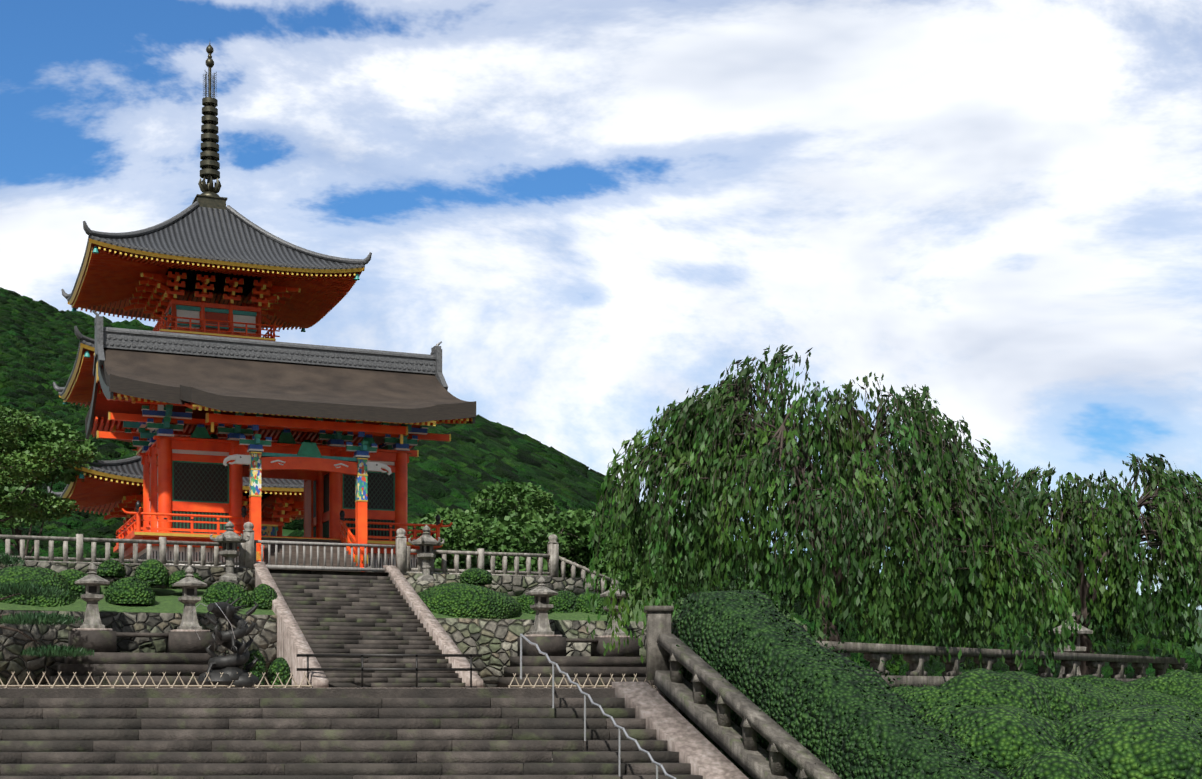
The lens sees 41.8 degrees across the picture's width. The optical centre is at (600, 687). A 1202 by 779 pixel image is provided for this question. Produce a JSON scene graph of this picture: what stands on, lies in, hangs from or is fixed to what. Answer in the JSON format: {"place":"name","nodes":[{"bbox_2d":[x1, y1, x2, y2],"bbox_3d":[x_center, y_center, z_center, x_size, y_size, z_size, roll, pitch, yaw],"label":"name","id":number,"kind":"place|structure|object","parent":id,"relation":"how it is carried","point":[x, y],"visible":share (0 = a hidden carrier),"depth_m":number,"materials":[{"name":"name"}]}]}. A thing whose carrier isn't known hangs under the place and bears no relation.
{"place":"outdoors","nodes":[
{"label":"outdoors","id":0,"kind":"place"},
{"bbox_2d":[0,405,93,521],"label":"tree","id":1,"kind":"object","parent":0,"point":[21,423],"depth_m":55.38,"materials":[{"name":"green plant"}]},
{"bbox_2d":[0,415,102,559],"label":"tree leaves","id":2,"kind":"object","parent":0,"point":[47,430],"depth_m":78.50,"materials":[{"name":"green plant"}]},
{"bbox_2d":[60,247,356,535],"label":"roof eaves","id":3,"kind":"object","parent":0,"point":[302,300],"visible":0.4,"depth_m":87.21,"materials":[{"name":"orange wood"}]},
{"bbox_2d":[92,310,447,389],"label":"roof ridge","id":4,"kind":"structure","parent":0,"point":[201,345],"depth_m":59.71,"materials":[{"name":"grey tile"}]},
{"bbox_2d":[0,688,681,714],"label":"plaza ground","id":5,"kind":"structure","parent":0,"point":[295,692],"depth_m":27.82,"materials":[{"name":"stone"}]},
{"bbox_2d":[0,552,94,657],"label":"pine","id":6,"kind":"object","parent":5,"relation":"on","point":[39,618],"depth_m":42.17,"materials":[{"name":"green plant"}]},
{"bbox_2d":[192,597,260,687],"bbox_3d":[-9.733,-1.182,41.369,1.588,2.424,1.787,0,0,36],"label":"dragon statue","id":7,"kind":"object","parent":5,"relation":"on","point":[229,665],"visible":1,"depth_m":41.02,"materials":[{"name":"grey metal"}]},
{"bbox_2d":[0,671,655,687],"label":"bamboo fence","id":8,"kind":"object","parent":5,"relation":"on","point":[269,686],"visible":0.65,"depth_m":40.48,"materials":[{"name":"beige wood"}]},
{"bbox_2d":[49,628,656,687],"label":"lantern pedestals","id":9,"kind":"object","parent":5,"relation":"on","point":[186,654],"visible":0.85,"depth_m":45.13,"materials":[{"name":"stone"}]},
{"bbox_2d":[74,563,109,627],"bbox_3d":[-14.428,-2.599,44.636,0.928,1.879,1.071,0,0,-23],"label":"stone lantern","id":10,"kind":"object","parent":9,"relation":"on","point":[92,582],"visible":1,"depth_m":44.45,"materials":[{"name":"grey stone"}]},
{"bbox_2d":[172,565,206,629],"bbox_3d":[-11.940,-2.599,45.687,0.928,1.879,1.071,0,0,-23],"label":"stone lantern","id":11,"kind":"object","parent":9,"relation":"on","point":[189,584],"visible":1,"depth_m":45.50,"materials":[{"name":"grey stone"}]},
{"bbox_2d":[525,576,557,634],"bbox_3d":[-1.881,-2.599,49.936,0.927,1.879,1.071,0,0,-23],"label":"stone lantern","id":12,"kind":"object","parent":9,"relation":"on","point":[541,594],"visible":0.98,"depth_m":49.76,"materials":[{"name":"grey stone"}]},
{"bbox_2d":[600,580,628,635],"bbox_3d":[0.450,-2.599,50.920,0.928,1.879,1.071,0,0,-23],"label":"stone lantern","id":13,"kind":"object","parent":9,"relation":"on","point":[614,623],"visible":0.42,"depth_m":50.73,"materials":[{"name":"grey stone"}]},
{"bbox_2d":[254,561,482,687],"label":"stairs","id":14,"kind":"structure","parent":5,"relation":"on","point":[326,612],"depth_m":47.60,"materials":[{"name":"stone"}]},
{"bbox_2d":[254,540,394,571],"bbox_3d":[-9.180,-4.357,52.336,4.760,0.915,0.082,0,0,-23],"label":"wooden fence","id":15,"kind":"object","parent":14,"relation":"attached to","point":[325,567],"visible":0.9,"depth_m":52.34,"materials":[{"name":"grey wood"}]},
{"bbox_2d":[297,654,481,687],"bbox_3d":[-5.785,-0.451,43.063,5.050,0.922,0.050,0,0,-2],"label":"black barrier","id":16,"kind":"object","parent":5,"relation":"on","point":[362,669],"visible":1,"depth_m":43.04,"materials":[{"name":"metal"}]},
{"bbox_2d":[0,562,806,687],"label":"terrace walls","id":17,"kind":"structure","parent":5,"relation":"on","point":[493,642],"depth_m":49.03,"materials":[{"name":"grey stone"}]},
{"bbox_2d":[0,522,612,593],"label":"terrace balustrade","id":18,"kind":"object","parent":17,"relation":"on","point":[403,550],"visible":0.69,"depth_m":51.01,"materials":[{"name":"grey stone"}]},
{"bbox_2d":[583,344,1081,675],"bbox_3d":[5.880,-4.420,40.796,12.679,9.018,12.040,0,0,-2],"label":"weeping cherry","id":19,"kind":"object","parent":5,"relation":"on","point":[971,590],"depth_m":38.46,"materials":[{"name":"green plant"}]},
{"bbox_2d":[682,641,1187,720],"bbox_3d":[10.067,1.620,39.626,0.600,5.140,29.018,0,0,38],"label":"stone balustrade","id":20,"kind":"object","parent":5,"relation":"on","point":[916,657],"visible":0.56,"depth_m":38.12,"materials":[{"name":"stone"}]},
{"bbox_2d":[846,453,1201,674],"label":"weeping cherry leaves","id":21,"kind":"object","parent":5,"relation":"on","point":[1119,595],"depth_m":48.73,"materials":[{"name":"green plant"}]},
{"bbox_2d":[1049,608,1092,677],"bbox_3d":[13.709,-1.151,46.009,1.147,2.323,1.324,0,0,-2],"label":"stone lantern","id":22,"kind":"object","parent":5,"relation":"on","point":[1082,631],"depth_m":45.78,"materials":[{"name":"grey stone"}]},
{"bbox_2d":[139,569,597,613],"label":"terrace","id":23,"kind":"structure","parent":0,"point":[596,589],"depth_m":52.59,"materials":[{"name":"stone"}]},
{"bbox_2d":[47,201,371,513],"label":"pagoda roofs","id":24,"kind":"structure","parent":23,"relation":"on","point":[195,233],"depth_m":85.18,"materials":[{"name":"grey tile"}]},
{"bbox_2d":[192,43,227,209],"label":"pagoda finial","id":25,"kind":"object","parent":24,"relation":"on","point":[209,197],"visible":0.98,"depth_m":89.02,"materials":[{"name":"grey metal"}]},
{"bbox_2d":[86,358,474,571],"bbox_3d":[-11.951,-7.932,58.897,12.990,8.385,12.206,0,0,-23],"label":"temple gate","id":26,"kind":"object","parent":23,"relation":"on","point":[202,470],"visible":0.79,"depth_m":56.94,"materials":[{"name":"wood"}]},
{"bbox_2d":[85,348,475,446],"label":"gate roof","id":27,"kind":"structure","parent":26,"relation":"on","point":[262,387],"depth_m":57.56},
{"bbox_2d":[116,501,452,544],"bbox_3d":[-12.365,-5.970,59.879,11.995,1.060,7.632,0,0,-23],"label":"gate railing","id":28,"kind":"object","parent":26,"relation":"attached to","point":[124,531],"visible":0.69,"depth_m":56.13,"materials":[{"name":"wood"}]},
{"bbox_2d":[0,585,802,623],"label":"grass","id":29,"kind":"structure","parent":0,"point":[166,601],"depth_m":47.62,"materials":[{"name":"green plant"}]},
{"bbox_2d":[213,580,440,593],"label":"lantern base rocks","id":30,"kind":"object","parent":29,"relation":"on","point":[419,586],"visible":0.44,"depth_m":52.41,"materials":[{"name":"grey stone"}]},
{"bbox_2d":[210,521,249,580],"bbox_3d":[-11.881,-4.374,50.380,1.271,1.928,1.120,0,0,-23],"label":"stone lantern","id":31,"kind":"object","parent":30,"relation":"on","point":[229,538],"depth_m":50.22,"materials":[{"name":"grey stone"}]},
{"bbox_2d":[408,525,444,580],"bbox_3d":[-5.866,-4.504,52.920,1.271,1.928,1.120,0,0,-23],"label":"stone lantern","id":32,"kind":"object","parent":30,"relation":"on","point":[426,541],"depth_m":52.75,"materials":[{"name":"grey stone"}]},
{"bbox_2d":[434,514,517,572],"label":"tree leaves","id":33,"kind":"object","parent":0,"point":[458,540],"depth_m":80.76,"materials":[{"name":"green plant"}]},
{"bbox_2d":[407,480,568,561],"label":"tree leaves","id":34,"kind":"object","parent":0,"point":[540,504],"depth_m":87.92,"materials":[{"name":"green plant"}]},
{"bbox_2d":[447,521,572,576],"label":"tree leaves","id":35,"kind":"object","parent":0,"point":[517,545],"depth_m":69.32,"materials":[{"name":"green plant"}]},
{"bbox_2d":[489,508,620,577],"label":"tree leaves","id":36,"kind":"object","parent":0,"point":[579,523],"depth_m":73.69,"materials":[{"name":"green plant"}]},
{"bbox_2d":[0,0,1201,609],"label":"sky","id":37,"kind":"structure","parent":0,"point":[594,209],"materials":[{"name":"white"}]},
{"bbox_2d":[512,732,752,778],"bbox_3d":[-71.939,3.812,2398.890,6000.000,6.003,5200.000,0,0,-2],"label":"ground","id":38,"kind":"structure","parent":0,"point":[746,774],"depth_m":27.16,"materials":[{"name":"stone"}]},
{"bbox_2d":[0,698,702,778],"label":"stairs","id":39,"kind":"structure","parent":38,"relation":"on","point":[255,738],"depth_m":26.25,"materials":[{"name":"stone"}]},
{"bbox_2d":[520,634,675,778],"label":"step handrail","id":40,"kind":"object","parent":38,"relation":"on","point":[606,715],"visible":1,"depth_m":25.88,"materials":[{"name":"metal"}]},
{"bbox_2d":[0,559,1201,778],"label":"bushes","id":41,"kind":"object","parent":38,"relation":"on","point":[1124,751],"visible":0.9,"depth_m":27.83,"materials":[{"name":"green plant"}]},
{"bbox_2d":[612,606,840,778],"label":"stone balustrade","id":42,"kind":"object","parent":38,"relation":"on","point":[667,658],"visible":1,"depth_m":26.21,"materials":[{"name":"stone"}]},
{"bbox_2d":[664,564,1039,778],"bbox_3d":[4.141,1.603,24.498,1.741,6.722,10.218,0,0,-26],"label":"box hedge","id":43,"kind":"object","parent":38,"relation":"on","point":[860,764],"visible":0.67,"depth_m":25.06,"materials":[{"name":"green plant"}]},
{"bbox_2d":[579,533,690,599],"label":"tree leaves","id":44,"kind":"object","parent":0,"point":[602,565],"depth_m":72.60,"materials":[{"name":"green plant"}]},
{"bbox_2d":[621,519,700,563],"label":"tree leaves","id":45,"kind":"object","parent":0,"point":[655,538],"depth_m":79.91,"materials":[{"name":"green plant"}]},
{"bbox_2d":[121,449,1201,653],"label":"hill surface","id":46,"kind":"object","parent":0,"point":[286,532],"depth_m":282.62,"materials":[{"name":"green plant"}]},
{"bbox_2d":[0,287,1201,678],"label":"trees","id":47,"kind":"object","parent":46,"relation":"on","point":[40,347],"visible":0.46,"depth_m":346.76,"materials":[{"name":"green plant"}]}
]}

